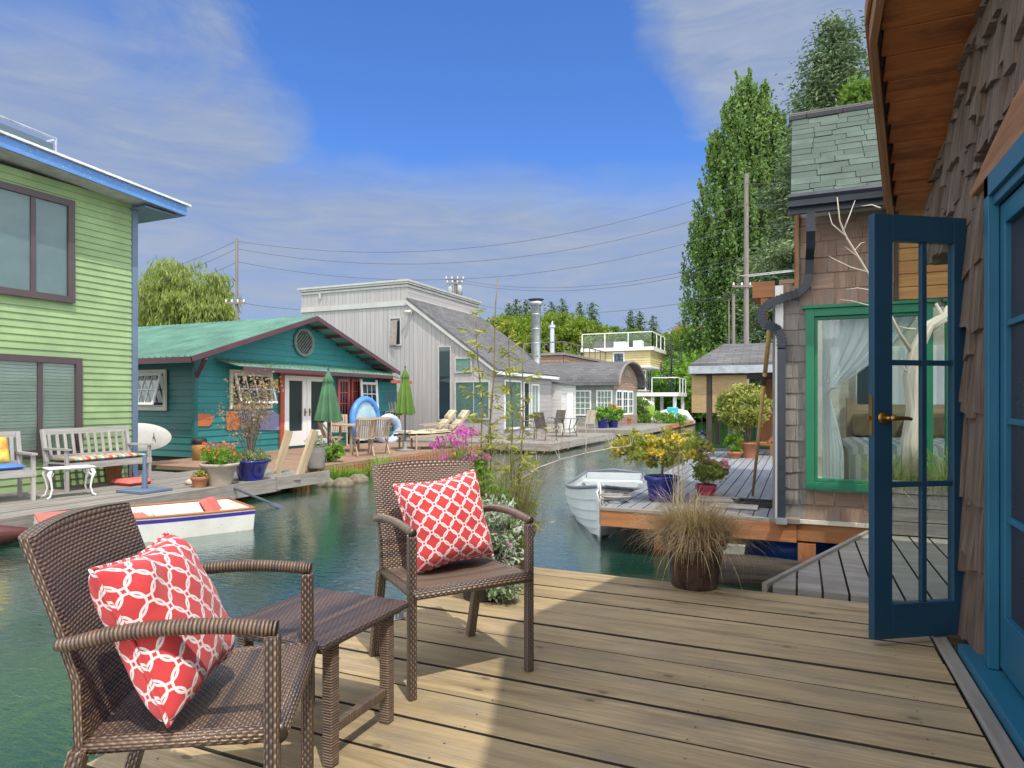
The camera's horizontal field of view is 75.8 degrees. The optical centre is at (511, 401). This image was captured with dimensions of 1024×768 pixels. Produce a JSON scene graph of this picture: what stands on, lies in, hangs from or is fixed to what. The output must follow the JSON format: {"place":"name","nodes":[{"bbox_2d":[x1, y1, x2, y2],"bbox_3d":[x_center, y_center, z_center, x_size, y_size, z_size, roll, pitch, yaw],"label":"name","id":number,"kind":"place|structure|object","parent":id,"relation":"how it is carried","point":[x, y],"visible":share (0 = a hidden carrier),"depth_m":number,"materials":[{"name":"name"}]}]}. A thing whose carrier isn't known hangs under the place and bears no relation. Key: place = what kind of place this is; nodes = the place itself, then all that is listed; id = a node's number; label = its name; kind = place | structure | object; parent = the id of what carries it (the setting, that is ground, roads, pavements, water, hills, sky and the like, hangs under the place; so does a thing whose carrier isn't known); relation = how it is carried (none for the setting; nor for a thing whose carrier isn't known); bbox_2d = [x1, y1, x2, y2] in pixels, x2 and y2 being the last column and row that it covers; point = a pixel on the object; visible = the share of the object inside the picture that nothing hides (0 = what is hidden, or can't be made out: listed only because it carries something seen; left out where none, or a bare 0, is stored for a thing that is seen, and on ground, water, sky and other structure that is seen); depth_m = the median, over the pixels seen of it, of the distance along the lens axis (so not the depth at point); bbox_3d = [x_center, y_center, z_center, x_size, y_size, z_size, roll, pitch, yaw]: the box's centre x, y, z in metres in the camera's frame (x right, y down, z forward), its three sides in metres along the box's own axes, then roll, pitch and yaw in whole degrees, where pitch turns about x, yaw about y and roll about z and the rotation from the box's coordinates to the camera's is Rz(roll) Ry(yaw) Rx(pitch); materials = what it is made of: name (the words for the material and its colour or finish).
{"place":"outdoors","nodes":[
{"label":"outdoors","id":0,"kind":"place"},
{"bbox_2d":[0,130,191,493],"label":"lime green house","id":1,"kind":"structure","parent":0,"point":[68,292],"depth_m":10.52,"materials":[{"name":"paint"}]},
{"bbox_2d":[0,115,56,151],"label":"roof railing","id":2,"kind":"object","parent":1,"relation":"on","point":[26,136],"visible":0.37,"depth_m":10.42,"materials":[{"name":"metal"}]},
{"bbox_2d":[0,181,74,303],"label":"window","id":3,"kind":"structure","parent":1,"relation":"in","point":[37,228],"depth_m":10.13,"materials":[{"name":"glass"}]},
{"bbox_2d":[0,353,82,457],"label":"window","id":4,"kind":"structure","parent":1,"relation":"in","point":[74,384],"depth_m":10.13,"materials":[{"name":"glass"}]},
{"bbox_2d":[0,0,869,332],"label":"sky","id":5,"kind":"structure","parent":0,"point":[377,131],"materials":[{"name":"blue"}]},
{"bbox_2d":[0,420,1003,767],"bbox_3d":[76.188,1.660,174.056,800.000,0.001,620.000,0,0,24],"label":"water","id":6,"kind":"structure","parent":0,"point":[330,532],"depth_m":6.82,"materials":[{"name":"liquid"}]},
{"bbox_2d":[0,525,27,543],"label":"kayak","id":7,"kind":"object","parent":6,"relation":"on","point":[9,533],"visible":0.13,"depth_m":7.42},
{"bbox_2d":[33,497,255,541],"bbox_3d":[-4.520,1.505,8.178,2.273,0.377,1.144,0,0,-40],"label":"skiff","id":8,"kind":"object","parent":6,"relation":"on","point":[180,519],"visible":0.51,"depth_m":8.20,"materials":[{"name":"white paint"}]},
{"bbox_2d":[0,469,329,527],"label":"dock","id":9,"kind":"object","parent":6,"relation":"on","point":[15,510],"visible":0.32,"depth_m":9.92,"materials":[{"name":"grey wood"}]},
{"bbox_2d":[0,431,37,500],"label":"armchair","id":10,"kind":"object","parent":9,"relation":"on","point":[18,474],"visible":0.79,"depth_m":9.10,"materials":[{"name":"white wood"}]},
{"bbox_2d":[41,465,96,499],"bbox_3d":[-6.316,1.150,9.383,0.347,0.435,0.612,0,0,42],"label":"cast iron table","id":11,"kind":"object","parent":9,"relation":"on","point":[50,474],"visible":1,"depth_m":9.29,"materials":[{"name":"white paint"}]},
{"bbox_2d":[39,426,153,491],"bbox_3d":[-6.632,0.892,10.566,0.664,0.935,1.430,0,0,24],"label":"bench","id":12,"kind":"object","parent":9,"relation":"on","point":[129,461],"visible":0.79,"depth_m":10.52,"materials":[{"name":"white wood"}]},
{"bbox_2d":[50,452,145,461],"bbox_3d":[-6.584,0.888,10.545,0.480,0.074,1.280,0,0,24],"label":"bench cushion","id":13,"kind":"object","parent":12,"relation":"on","point":[79,458],"visible":0.94,"depth_m":10.38,"materials":[{"name":"fabric"}]},
{"bbox_2d":[116,455,172,494],"bbox_3d":[-5.536,1.085,9.915,0.560,0.550,0.520,0,0,24],"label":"umbrella stand","id":14,"kind":"object","parent":9,"relation":"on","point":[144,488],"visible":1,"depth_m":9.88,"materials":[{"name":"metal"}]},
{"bbox_2d":[138,423,170,450],"bbox_3d":[-8.706,0.830,15.273,2.260,0.650,0.136,0,0,24],"label":"surfboard","id":15,"kind":"object","parent":9,"relation":"on","point":[158,436],"visible":0.45,"depth_m":15.04,"materials":[{"name":"white plastic"}]},
{"bbox_2d":[198,441,241,485],"bbox_3d":[-4.771,0.995,10.682,0.726,0.730,0.694,0,0,24],"label":"plant pot","id":16,"kind":"object","parent":9,"relation":"on","point":[221,470],"visible":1,"depth_m":10.50,"materials":[{"name":"ceramic"}]},
{"bbox_2d":[230,448,272,480],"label":"plant pot","id":17,"kind":"object","parent":9,"relation":"on","point":[252,468],"visible":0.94,"depth_m":11.18,"materials":[{"name":"ceramic"}]},
{"bbox_2d":[205,365,283,456],"bbox_3d":[-4.516,0.198,11.266,1.077,1.695,1.213,0,0,24],"label":"japanese maple","id":18,"kind":"object","parent":17,"relation":"on","point":[250,427],"visible":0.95,"depth_m":11.31,"materials":[{"name":"brown plant"}]},
{"bbox_2d":[272,430,292,473],"bbox_3d":[-4.357,1.011,12.479,0.418,0.942,0.130,0,0,-35],"label":"timber post","id":19,"kind":"object","parent":9,"relation":"on","point":[282,453],"visible":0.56,"depth_m":12.46,"materials":[{"name":"brown wood"}]},
{"bbox_2d":[296,429,318,474],"bbox_3d":[-3.778,0.996,12.082,0.460,0.976,0.139,0,0,-29],"label":"timber post","id":20,"kind":"object","parent":9,"relation":"on","point":[307,452],"visible":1,"depth_m":12.06,"materials":[{"name":"brown wood"}]},
{"bbox_2d":[138,441,482,470],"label":"redwood deck","id":21,"kind":"structure","parent":6,"relation":"on","point":[293,458],"depth_m":16.20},
{"bbox_2d":[138,315,411,459],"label":"teal house","id":22,"kind":"structure","parent":21,"relation":"on","point":[185,371],"depth_m":17.91,"materials":[{"name":"blue paint"}]},
{"bbox_2d":[138,369,166,410],"bbox_3d":[-9.131,-0.279,16.501,1.291,1.019,0.050,0,0,24],"label":"window","id":23,"kind":"structure","parent":22,"relation":"in","point":[160,403],"depth_m":16.39,"materials":[{"name":"glass"}]},
{"bbox_2d":[229,369,272,408],"bbox_3d":[-6.931,-0.311,17.522,0.050,1.015,1.470,0,0,24],"label":"window","id":24,"kind":"structure","parent":22,"relation":"in","point":[231,371],"depth_m":17.39,"materials":[{"name":"beige paint"}]},
{"bbox_2d":[284,375,326,445],"bbox_3d":[-6.037,0.272,19.400,0.140,2.015,1.812,0,0,24],"label":"door","id":25,"kind":"structure","parent":22,"relation":"in","point":[301,393],"depth_m":19.20,"materials":[{"name":"white paint"}]},
{"bbox_2d":[337,379,349,416],"bbox_3d":[-5.383,-0.106,21.019,0.060,1.221,0.578,0,0,24],"label":"window","id":26,"kind":"structure","parent":22,"relation":"in","point":[343,385],"depth_m":21.02,"materials":[{"name":"paint"}]},
{"bbox_2d":[304,435,327,468],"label":"plant pot","id":27,"kind":"object","parent":21,"relation":"on","point":[317,459],"visible":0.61,"depth_m":13.31,"materials":[{"name":"concrete"}]},
{"bbox_2d":[314,368,342,445],"bbox_3d":[-4.436,0.275,15.887,0.641,2.170,0.641,0,0,-6],"label":"patio umbrella","id":28,"kind":"object","parent":21,"relation":"on","point":[328,410],"visible":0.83,"depth_m":15.78,"materials":[{"name":"green fabric"}]},
{"bbox_2d":[349,396,379,441],"bbox_3d":[-4.768,0.549,21.352,0.220,1.454,1.556,0,0,24],"label":"paddleboard","id":29,"kind":"object","parent":21,"relation":"on","point":[364,407],"visible":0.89,"depth_m":21.18,"materials":[{"name":"blue plastic"}]},
{"bbox_2d":[352,418,376,456],"bbox_3d":[-3.686,0.887,16.389,0.490,0.975,0.663,0,0,-24],"label":"folding chair","id":30,"kind":"object","parent":21,"relation":"on","point":[368,428],"visible":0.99,"depth_m":16.22,"materials":[{"name":"brown wood"}]},
{"bbox_2d":[360,379,378,440],"bbox_3d":[-4.725,0.295,21.938,0.150,2.030,0.950,0,0,24],"label":"leaning door","id":31,"kind":"structure","parent":21,"relation":"on","point":[369,389],"depth_m":22.01,"materials":[{"name":"white paint"}]},
{"bbox_2d":[367,417,391,453],"bbox_3d":[-3.423,0.887,16.990,0.490,0.975,0.663,0,0,-24],"label":"folding chair","id":32,"kind":"object","parent":21,"relation":"on","point":[382,431],"visible":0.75,"depth_m":16.83,"materials":[{"name":"brown wood"}]},
{"bbox_2d":[307,447,479,472],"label":"deck skirt boards","id":33,"kind":"object","parent":21,"relation":"attached to","point":[419,457],"visible":0.34,"depth_m":16.83,"materials":[{"name":"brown wood"}]},
{"bbox_2d":[395,366,414,450],"bbox_3d":[-2.950,0.185,18.157,0.559,2.350,0.559,0,0,-6],"label":"patio umbrella","id":34,"kind":"object","parent":21,"relation":"on","point":[405,405],"visible":1,"depth_m":18.06,"materials":[{"name":"green fabric"}]},
{"bbox_2d":[393,410,456,447],"bbox_3d":[-2.545,0.811,19.218,1.784,1.114,0.804,0,0,-19],"label":"lounge chair","id":35,"kind":"object","parent":21,"relation":"on","point":[449,416],"visible":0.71,"depth_m":19.11,"materials":[{"name":"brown wood"}]},
{"bbox_2d":[407,410,469,449],"bbox_3d":[-2.137,0.811,18.891,1.784,1.114,0.804,0,0,-19],"label":"lounge chair","id":36,"kind":"object","parent":21,"relation":"on","point":[460,419],"visible":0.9,"depth_m":18.72,"materials":[{"name":"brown wood"}]},
{"bbox_2d":[400,432,614,451],"bbox_3d":[0.157,1.555,25.546,5.800,0.410,7.870,0,0,24],"label":"grey dock","id":37,"kind":"object","parent":6,"relation":"on","point":[574,440],"visible":0.45,"depth_m":23.24,"materials":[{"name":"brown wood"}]},
{"bbox_2d":[297,279,558,438],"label":"grey house","id":38,"kind":"structure","parent":37,"relation":"on","point":[409,324],"depth_m":25.80,"materials":[{"name":"wood"}]},
{"bbox_2d":[438,346,451,420],"bbox_3d":[-2.545,-0.684,24.878,0.581,2.828,0.050,0,0,24],"label":"window","id":39,"kind":"structure","parent":38,"relation":"in","point":[444,352],"depth_m":24.88,"materials":[{"name":"glass"}]},
{"bbox_2d":[454,381,489,419],"bbox_3d":[-1.482,-0.039,24.413,1.466,1.425,0.050,0,0,24],"label":"window","id":40,"kind":"structure","parent":38,"relation":"in","point":[461,403],"depth_m":24.43,"materials":[{"name":"glass"}]},
{"bbox_2d":[504,380,521,429],"bbox_3d":[0.050,0.134,25.726,0.050,1.918,1.688,0,0,24],"label":"window","id":41,"kind":"structure","parent":38,"relation":"in","point":[513,382],"depth_m":25.77,"materials":[{"name":"glass"}]},
{"bbox_2d":[564,468,645,539],"bbox_3d":[1.388,1.365,9.513,1.302,0.842,3.680,0,0,12],"label":"rowboat","id":42,"kind":"object","parent":6,"relation":"on","point":[585,501],"visible":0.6,"depth_m":8.57,"materials":[{"name":"grey paint"}]},
{"bbox_2d":[550,420,694,434],"bbox_3d":[6.511,1.465,38.317,5.200,0.230,20.575,0,0,24],"label":"dock","id":43,"kind":"object","parent":6,"relation":"on","point":[647,427],"visible":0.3,"depth_m":33.11,"materials":[{"name":"grey wood"}]},
{"bbox_2d":[552,381,579,431],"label":"white shed","id":44,"kind":"structure","parent":43,"relation":"on","point":[563,395],"depth_m":30.32,"materials":[{"name":"grey paint"}]},
{"bbox_2d":[544,361,646,426],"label":"arched roof house","id":45,"kind":"structure","parent":43,"relation":"on","point":[603,384],"depth_m":35.78,"materials":[{"name":"grey"}]},
{"bbox_2d":[576,390,590,415],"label":"window","id":46,"kind":"structure","parent":45,"relation":"in","point":[583,397],"depth_m":35.62,"materials":[{"name":"glass"}]},
{"bbox_2d":[591,406,615,427],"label":"plant pot","id":47,"kind":"object","parent":43,"relation":"on","point":[601,415],"visible":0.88,"depth_m":33.27,"materials":[{"name":"ceramic"}]},
{"bbox_2d":[637,410,687,425],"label":"dock end greenery","id":48,"kind":"object","parent":43,"relation":"on","point":[664,417],"visible":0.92,"depth_m":40.54,"materials":[{"name":"green plant"}]},
{"bbox_2d":[581,331,686,419],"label":"yellow house","id":49,"kind":"structure","parent":6,"relation":"on","point":[648,359],"depth_m":53.07,"materials":[{"name":"paint"}]},
{"bbox_2d":[606,448,772,516],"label":"neighbour deck","id":50,"kind":"structure","parent":6,"relation":"on","point":[739,479],"depth_m":9.05,"materials":[{"name":"grey wood"}]},
{"bbox_2d":[604,426,716,501],"bbox_3d":[1.726,0.722,7.693,1.264,0.877,1.040,0,0,24],"label":"plant pot","id":51,"kind":"object","parent":50,"relation":"on","point":[641,447],"visible":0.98,"depth_m":7.54,"materials":[{"name":"ceramic"}]},
{"bbox_2d":[651,413,701,505],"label":"dry seed stems","id":52,"kind":"object","parent":50,"relation":"on","point":[682,483],"visible":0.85,"depth_m":7.31,"materials":[{"name":"plant"}]},
{"bbox_2d":[689,452,730,495],"bbox_3d":[2.400,0.867,8.003,0.445,0.586,0.505,0,0,-20],"label":"plant pot","id":53,"kind":"object","parent":50,"relation":"on","point":[710,470],"visible":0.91,"depth_m":7.89,"materials":[{"name":"ceramic"}]},
{"bbox_2d":[688,343,772,451],"bbox_3d":[6.638,-0.124,15.583,4.335,2.568,3.274,0,0,24],"label":"porch shelter","id":54,"kind":"object","parent":50,"relation":"on","point":[746,360],"visible":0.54,"depth_m":14.99,"materials":[{"name":"grey wood"}]},
{"bbox_2d":[692,374,705,412],"bbox_3d":[4.284,-0.179,15.075,0.330,0.878,0.008,0,0,24],"label":"bamboo blind","id":55,"kind":"object","parent":54,"relation":"hanging from","point":[698,400],"visible":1,"depth_m":15.07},
{"bbox_2d":[712,375,746,412],"bbox_3d":[4.893,-0.179,14.808,0.740,0.878,0.008,0,0,24],"label":"bamboo blind","id":56,"kind":"object","parent":54,"relation":"hanging from","point":[718,381],"visible":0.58,"depth_m":14.87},
{"bbox_2d":[599,452,868,543],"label":"deck edge beams","id":57,"kind":"structure","parent":50,"relation":"attached to","point":[791,533],"depth_m":6.49,"materials":[{"name":"brown wood"}]},
{"bbox_2d":[723,432,745,458],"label":"plant pot","id":58,"kind":"object","parent":50,"relation":"on","point":[736,452],"visible":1,"depth_m":13.34,"materials":[{"name":"ceramic"}]},
{"bbox_2d":[713,382,772,457],"bbox_3d":[4.805,0.371,13.593,1.251,1.579,1.206,0,0,24],"label":"potted tree","id":59,"kind":"object","parent":50,"relation":"on","point":[737,417],"visible":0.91,"depth_m":13.39,"materials":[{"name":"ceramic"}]},
{"bbox_2d":[751,330,771,495],"bbox_3d":[2.842,0.168,7.517,0.054,1.980,1.098,0,0,11],"label":"boat hook","id":60,"kind":"object","parent":50,"relation":"on","point":[766,361],"visible":0.89,"depth_m":7.41,"materials":[{"name":"brown wood"}]},
{"bbox_2d":[752,100,947,527],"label":"shingled cottage","id":61,"kind":"structure","parent":50,"relation":"on","point":[834,153],"depth_m":6.33,"materials":[{"name":"paint"}]},
{"bbox_2d":[857,365,868,403],"bbox_3d":[5.110,-0.100,9.367,0.350,0.920,0.060,0,0,24],"label":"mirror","id":62,"kind":"object","parent":61,"relation":"attached to","point":[863,386],"visible":0.15,"depth_m":9.38,"materials":[{"name":"grey mirror"}]},
{"bbox_2d":[822,316,916,478],"bbox_3d":[3.406,-0.020,6.260,0.820,1.700,0.055,0,0,24],"label":"curtain","id":63,"kind":"object","parent":61,"relation":"hanging from","point":[845,350],"visible":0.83,"depth_m":6.37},
{"bbox_2d":[802,299,937,491],"bbox_3d":[3.328,-0.035,6.168,1.110,1.770,0.110,0,0,24],"label":"window","id":64,"kind":"structure","parent":61,"relation":"in","point":[905,308],"depth_m":6.28,"materials":[{"name":"green paint"}]},
{"bbox_2d":[841,398,943,479],"bbox_3d":[4.586,0.460,7.359,1.600,1.000,2.160,0,0,24],"label":"bed","id":65,"kind":"object","parent":61,"relation":"in","point":[857,421],"visible":0.31,"depth_m":7.95,"materials":[{"name":"fabric"}]},
{"bbox_2d":[856,345,943,403],"bbox_3d":[5.670,-0.240,9.362,1.380,1.100,0.060,0,0,24],"label":"sheer panel","id":66,"kind":"object","parent":61,"relation":"hanging from","point":[899,353],"visible":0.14,"depth_m":9.38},
{"bbox_2d":[941,298,947,474],"bbox_3d":[4.770,-0.035,5.537,1.960,1.770,0.110,0,0,24],"label":"window","id":67,"kind":"structure","parent":61,"relation":"in","point":[945,300],"depth_m":5.89,"materials":[{"name":"green paint"}]},
{"bbox_2d":[621,527,840,562],"bbox_3d":[3.403,1.535,6.403,4.900,0.350,0.660,0,0,24],"label":"deck skirt","id":68,"kind":"object","parent":6,"relation":"on","point":[627,534],"visible":0.07,"depth_m":7.57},
{"bbox_2d":[654,530,815,560],"bbox_3d":[2.308,1.710,6.918,1.797,0.700,0.322,0,0,39],"label":"deck pile","id":69,"kind":"object","parent":6,"relation":"in","point":[806,550],"visible":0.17,"depth_m":6.38,"materials":[{"name":"brown wood"}]},
{"bbox_2d":[721,554,844,578],"bbox_3d":[2.605,1.604,6.202,1.611,0.252,0.233,0,0,25],"label":"log","id":70,"kind":"object","parent":6,"relation":"on","point":[778,564],"visible":0.2,"depth_m":6.24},
{"bbox_2d":[719,566,849,600],"bbox_3d":[2.448,1.614,5.780,1.369,0.232,0.212,0,0,30],"label":"log","id":71,"kind":"object","parent":6,"relation":"on","point":[755,579],"visible":0.22,"depth_m":5.88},
{"bbox_2d":[742,539,836,560],"bbox_3d":[2.936,1.580,6.957,0.944,0.414,0.498,0,0,24],"label":"barrel float","id":72,"kind":"object","parent":6,"relation":"on","point":[785,550],"visible":0.2,"depth_m":6.84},
{"bbox_2d":[762,530,947,602],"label":"walkway","id":73,"kind":"structure","parent":6,"relation":"on","point":[852,553],"depth_m":4.33,"materials":[{"name":"grey wood"}]},
{"bbox_2d":[800,427,947,537],"bbox_3d":[3.846,0.604,5.444,2.843,1.052,1.539,0,0,24],"label":"wooden planter","id":74,"kind":"object","parent":73,"relation":"on","point":[904,510],"visible":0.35,"depth_m":5.48,"materials":[{"name":"grey wood"}]},
{"bbox_2d":[829,197,947,475],"bbox_3d":[3.170,-0.535,5.552,1.093,2.330,0.175,0,0,-11],"label":"driftwood","id":75,"kind":"object","parent":74,"relation":"in","point":[910,385],"visible":0.78,"depth_m":5.55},
{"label":"deck substructure","id":76,"kind":"structure","parent":6,"relation":"in","visible":0},
{"bbox_2d":[86,567,1000,767],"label":"deck","id":77,"kind":"structure","parent":76,"relation":"on","point":[628,672],"depth_m":2.63,"materials":[{"name":"brown wood"}]},
{"bbox_2d":[18,502,318,767],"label":"wicker armchair","id":78,"kind":"object","parent":77,"relation":"on","point":[250,694],"visible":0.73,"depth_m":1.53,"materials":[{"name":"wicker"}]},
{"bbox_2d":[88,531,235,727],"bbox_3d":[-0.829,0.525,1.605,0.162,0.385,0.385,-25,3,-5],"label":"cushion","id":79,"kind":"object","parent":78,"relation":"on","point":[164,576],"visible":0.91,"depth_m":1.46,"materials":[{"name":"red fabric"}]},
{"bbox_2d":[235,588,408,767],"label":"wicker side table","id":80,"kind":"object","parent":77,"relation":"on","point":[340,617],"visible":0.61,"depth_m":2.25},
{"bbox_2d":[369,459,533,700],"bbox_3d":[-0.292,0.722,2.919,0.579,0.882,0.594,0,0,-31],"label":"wicker armchair","id":81,"kind":"object","parent":77,"relation":"on","point":[398,559],"visible":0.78,"depth_m":2.88,"materials":[{"name":"wicker"}]},
{"bbox_2d":[393,469,493,573],"bbox_3d":[-0.297,0.536,2.956,0.410,0.410,0.216,-7,-12,-30],"label":"cushion","id":82,"kind":"object","parent":81,"relation":"on","point":[445,519],"visible":0.93,"depth_m":2.87,"materials":[{"name":"red fabric"}]},
{"bbox_2d":[429,423,497,503],"bbox_3d":[-0.287,0.651,4.223,0.491,1.018,0.473,0,0,24],"label":"plant pot","id":83,"kind":"object","parent":77,"relation":"on","point":[477,460],"visible":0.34,"depth_m":4.17,"materials":[{"name":"plant"}]},
{"bbox_2d":[450,278,515,490],"bbox_3d":[-0.201,0.171,4.396,0.517,1.982,0.482,0,0,24],"label":"bamboo","id":84,"kind":"object","parent":77,"relation":"on","point":[494,372],"visible":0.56,"depth_m":4.41,"materials":[{"name":"plant"}]},
{"bbox_2d":[463,493,523,602],"bbox_3d":[-0.121,0.857,3.905,0.454,0.627,0.495,0,0,-1],"label":"plant pot","id":85,"kind":"object","parent":77,"relation":"on","point":[509,547],"visible":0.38,"depth_m":3.81,"materials":[{"name":"green plastic"}]},
{"bbox_2d":[406,416,591,569],"bbox_3d":[-0.073,0.624,4.308,1.304,1.073,1.388,0,0,24],"label":"plant pot","id":86,"kind":"object","parent":77,"relation":"on","point":[519,494],"visible":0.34,"depth_m":4.20,"materials":[{"name":"plant"}]},
{"bbox_2d":[482,481,524,595],"bbox_3d":[-0.092,0.822,4.059,0.431,0.676,0.380,0,0,-15],"label":"plant pot","id":87,"kind":"object","parent":77,"relation":"on","point":[505,493],"visible":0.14,"depth_m":3.99,"materials":[{"name":"plant"}]},
{"bbox_2d":[488,323,553,550],"bbox_3d":[0.043,0.313,4.511,0.496,1.698,0.465,0,0,24],"label":"bamboo","id":88,"kind":"object","parent":77,"relation":"on","point":[530,416],"visible":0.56,"depth_m":4.47,"materials":[{"name":"plant"}]},
{"bbox_2d":[618,481,802,596],"bbox_3d":[1.159,0.830,4.117,1.220,0.694,1.126,0,0,24],"label":"plant pot","id":89,"kind":"object","parent":77,"relation":"on","point":[694,540],"visible":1,"depth_m":4.02,"materials":[{"name":"brown ceramic"}]},
{"bbox_2d":[865,0,1023,767],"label":"shingled house","id":90,"kind":"structure","parent":77,"relation":"on","point":[947,81],"depth_m":3.11,"materials":[{"name":"brown wood"}]},
{"bbox_2d":[867,213,965,639],"bbox_3d":[1.946,0.120,3.184,0.523,2.020,0.166,0,0,-15],"label":"open door","id":91,"kind":"structure","parent":90,"relation":"in","point":[922,617],"depth_m":3.15,"materials":[{"name":"blue paint"}]},
{"bbox_2d":[1000,184,1023,696],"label":"door","id":92,"kind":"structure","parent":90,"relation":"in","point":[1012,210],"depth_m":2.58,"materials":[{"name":"blue paint"}]},
{"bbox_2d":[732,173,751,404],"bbox_3d":[13.469,-5.881,37.986,1.600,14.483,0.359,0,0,0],"label":"utility pole","id":93,"kind":"object","parent":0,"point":[746,285],"visible":0.69,"depth_m":37.88,"materials":[{"name":"grey wood"}]},
{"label":"hillside","id":94,"kind":"structure","parent":0,"visible":0},
{"bbox_2d":[486,312,547,352],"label":"broadleaf tree","id":95,"kind":"object","parent":94,"relation":"on","point":[522,330],"visible":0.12,"depth_m":77.32,"materials":[{"name":"green plant"}]},
{"bbox_2d":[510,310,570,352],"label":"broadleaf tree","id":96,"kind":"object","parent":94,"relation":"on","point":[528,316],"visible":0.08,"depth_m":79.38,"materials":[{"name":"green plant"}]},
{"bbox_2d":[523,308,613,355],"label":"broadleaf tree","id":97,"kind":"object","parent":94,"relation":"on","point":[574,327],"visible":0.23,"depth_m":79.09,"materials":[{"name":"green plant"}]},
{"bbox_2d":[559,315,618,355],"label":"broadleaf tree","id":98,"kind":"object","parent":94,"relation":"on","point":[602,329],"visible":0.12,"depth_m":81.11,"materials":[{"name":"green plant"}]},
{"bbox_2d":[652,370,694,416],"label":"bank shrub","id":99,"kind":"object","parent":94,"relation":"on","point":[660,385],"visible":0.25,"depth_m":56.57,"materials":[{"name":"green plant"}]},
{"bbox_2d":[677,66,791,353],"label":"poplar tree","id":100,"kind":"object","parent":94,"relation":"on","point":[748,122],"visible":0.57,"depth_m":68.83,"materials":[{"name":"green plant"}]},
{"bbox_2d":[690,8,869,391],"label":"fir tree","id":101,"kind":"object","parent":94,"relation":"on","point":[835,64],"visible":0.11,"depth_m":51.06,"materials":[{"name":"green plant"}]},
{"bbox_2d":[835,73,872,105],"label":"maple tree","id":102,"kind":"object","parent":94,"relation":"on","point":[857,91],"visible":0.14,"depth_m":46.09,"materials":[{"name":"green plant"}]},
{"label":"shore ground","id":103,"kind":"structure","parent":0,"visible":0},
{"bbox_2d":[138,254,241,326],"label":"willow tree","id":104,"kind":"object","parent":103,"relation":"on","point":[183,304],"visible":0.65,"depth_m":57.26,"materials":[{"name":"green plant"}]},
{"bbox_2d":[225,238,244,320],"bbox_3d":[-16.792,-4.262,39.957,1.200,11.243,0.301,0,0,0],"label":"utility pole","id":105,"kind":"object","parent":103,"relation":"on","point":[236,302],"visible":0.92,"depth_m":39.93,"materials":[{"name":"grey wood"}]},
{"bbox_2d":[520,321,606,363],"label":"brown shingle house","id":106,"kind":"structure","parent":103,"relation":"on","point":[552,356],"depth_m":45.30,"materials":[{"name":"brown wood"}]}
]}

